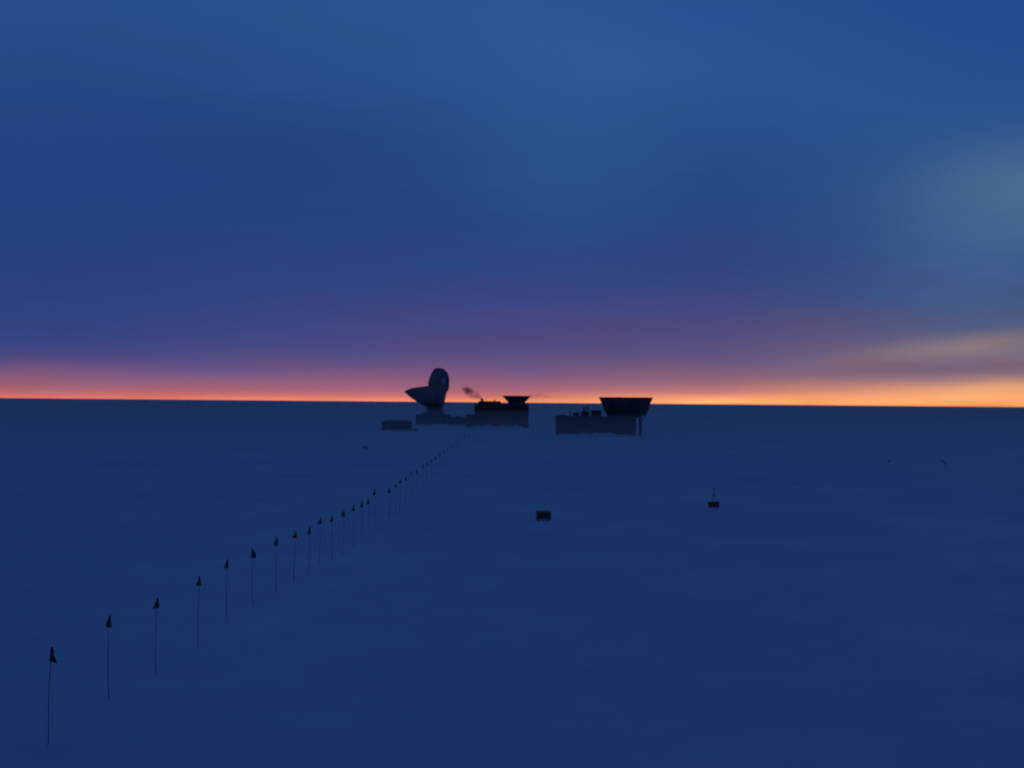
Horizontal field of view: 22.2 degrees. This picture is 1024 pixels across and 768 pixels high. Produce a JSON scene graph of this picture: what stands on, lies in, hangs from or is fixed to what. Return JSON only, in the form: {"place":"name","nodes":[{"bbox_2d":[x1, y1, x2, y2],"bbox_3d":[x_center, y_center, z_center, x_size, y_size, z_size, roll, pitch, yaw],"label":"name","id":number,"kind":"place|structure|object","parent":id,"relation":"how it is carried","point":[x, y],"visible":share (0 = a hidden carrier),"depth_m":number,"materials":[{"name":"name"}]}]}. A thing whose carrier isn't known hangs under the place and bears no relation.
{"place":"outdoors","nodes":[
{"label":"outdoors","id":0,"kind":"place"},
{"bbox_2d":[0,398,1023,767],"bbox_3d":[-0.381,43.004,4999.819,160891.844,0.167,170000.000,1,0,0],"label":"snow ground","id":1,"kind":"structure","parent":0,"point":[830,586],"depth_m":112.51,"materials":[{"name":"white snow"}]},
{"bbox_2d":[47,647,56,745],"bbox_3d":[-10.693,7.401,60.685,0.136,2.596,0.174,0,0,29],"label":"marker flag","id":2,"kind":"object","parent":1,"relation":"on","point":[52,658],"visible":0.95,"depth_m":60.64,"materials":[{"name":"black fabric"}]},
{"bbox_2d":[106,615,111,699],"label":"marker flag","id":3,"kind":"object","parent":1,"relation":"on","point":[108,623],"visible":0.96,"depth_m":69.54,"materials":[{"name":"black fabric"}]},
{"bbox_2d":[153,598,158,674],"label":"marker flag","id":4,"kind":"object","parent":1,"relation":"on","point":[156,605],"visible":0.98,"depth_m":75.94,"materials":[{"name":"black fabric"}]},
{"bbox_2d":[224,559,228,623],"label":"marker flag","id":5,"kind":"object","parent":1,"relation":"on","point":[226,565],"visible":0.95,"depth_m":93.24,"materials":[{"name":"black fabric"}]},
{"bbox_2d":[251,548,255,602],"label":"marker flag","id":6,"kind":"object","parent":1,"relation":"on","point":[253,554],"visible":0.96,"depth_m":100.74,"materials":[{"name":"black fabric"}]},
{"bbox_2d":[274,537,277,588],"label":"marker flag","id":7,"kind":"object","parent":1,"relation":"on","point":[276,542],"visible":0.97,"depth_m":108.44,"materials":[{"name":"black fabric"}]},
{"bbox_2d":[318,517,321,564],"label":"marker flag","id":8,"kind":"object","parent":1,"relation":"on","point":[320,522],"visible":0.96,"depth_m":126.94,"materials":[{"name":"black fabric"}]},
{"bbox_2d":[381,420,417,430],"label":"storage shed","id":9,"kind":"structure","parent":1,"relation":"on","point":[396,425],"depth_m":699.93,"materials":[{"name":"metal"}]},
{"bbox_2d":[404,368,448,414],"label":"radio telescope","id":10,"kind":"object","parent":1,"relation":"on","point":[431,397],"visible":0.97,"depth_m":868.90,"materials":[{"name":"metal"}]},
{"bbox_2d":[416,415,450,424],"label":"walls","id":11,"kind":"structure","parent":1,"relation":"on","point":[435,419],"depth_m":864.94,"materials":[{"name":"metal"}]},
{"bbox_2d":[420,418,444,423],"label":"windows","id":12,"kind":"structure","parent":11,"relation":"attached to","point":[429,419],"depth_m":864.88,"materials":[{"name":"black glass"}]},
{"bbox_2d":[415,414,450,415],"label":"roof","id":13,"kind":"structure","parent":11,"relation":"on","point":[433,414],"depth_m":864.80,"materials":[{"name":"metal"}]},
{"bbox_2d":[416,423,464,425],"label":"snow drift","id":14,"kind":"object","parent":1,"relation":"on","point":[437,424],"visible":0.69,"depth_m":863.78,"materials":[{"name":"white snow"}]},
{"bbox_2d":[450,418,465,423],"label":"annex walls","id":15,"kind":"structure","parent":1,"relation":"on","point":[460,420],"depth_m":865.34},
{"bbox_2d":[465,396,530,427],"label":"research laboratory","id":16,"kind":"structure","parent":1,"relation":"on","point":[513,412],"depth_m":819.95,"materials":[{"name":"metal"}]},
{"bbox_2d":[478,409,520,424],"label":"windows","id":17,"kind":"structure","parent":16,"relation":"in","point":[479,410],"depth_m":819.90,"materials":[{"name":"black glass"}]},
{"bbox_2d":[536,511,550,520],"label":"wooden crate","id":18,"kind":"object","parent":1,"relation":"on","point":[543,515],"visible":1,"depth_m":177.13,"materials":[{"name":"paint"}]},
{"bbox_2d":[555,417,635,435],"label":"research building","id":19,"kind":"structure","parent":1,"relation":"on","point":[615,425],"depth_m":639.94,"materials":[{"name":"metal"}]},
{"bbox_2d":[558,406,601,415],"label":"roof units","id":20,"kind":"object","parent":19,"relation":"on","point":[593,413],"visible":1,"depth_m":642.77},
{"bbox_2d":[562,422,627,432],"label":"windows","id":21,"kind":"structure","parent":19,"relation":"attached to","point":[595,428],"depth_m":639.88,"materials":[{"name":"black glass"}]},
{"bbox_2d":[555,416,636,417],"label":"roof","id":22,"kind":"structure","parent":19,"relation":"attached to","point":[595,417],"depth_m":639.81,"materials":[{"name":"metal"}]},
{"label":"shield collar","id":23,"kind":"object","parent":22,"relation":"on","visible":0},
{"bbox_2d":[599,397,652,415],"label":"ground shield","id":24,"kind":"object","parent":23,"relation":"on","point":[631,406],"visible":0.99,"depth_m":641.28,"materials":[{"name":"metal"}]},
{"bbox_2d":[558,432,633,435],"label":"snow drift","id":25,"kind":"object","parent":1,"relation":"on","point":[593,434],"visible":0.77,"depth_m":638.66,"materials":[{"name":"white snow"}]},
{"bbox_2d":[639,407,649,435],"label":"support legs","id":26,"kind":"object","parent":1,"relation":"on","point":[640,425],"visible":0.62,"depth_m":642.42,"materials":[{"name":"metal"}]},
{"bbox_2d":[708,487,719,507],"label":"instrument station","id":27,"kind":"object","parent":1,"relation":"on","point":[713,504],"visible":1,"depth_m":200.66,"materials":[{"name":"paint"}]},
{"bbox_2d":[0,0,1023,406],"label":"sky","id":28,"kind":"structure","parent":0,"point":[737,202],"materials":[{"name":"blue"}]}
]}

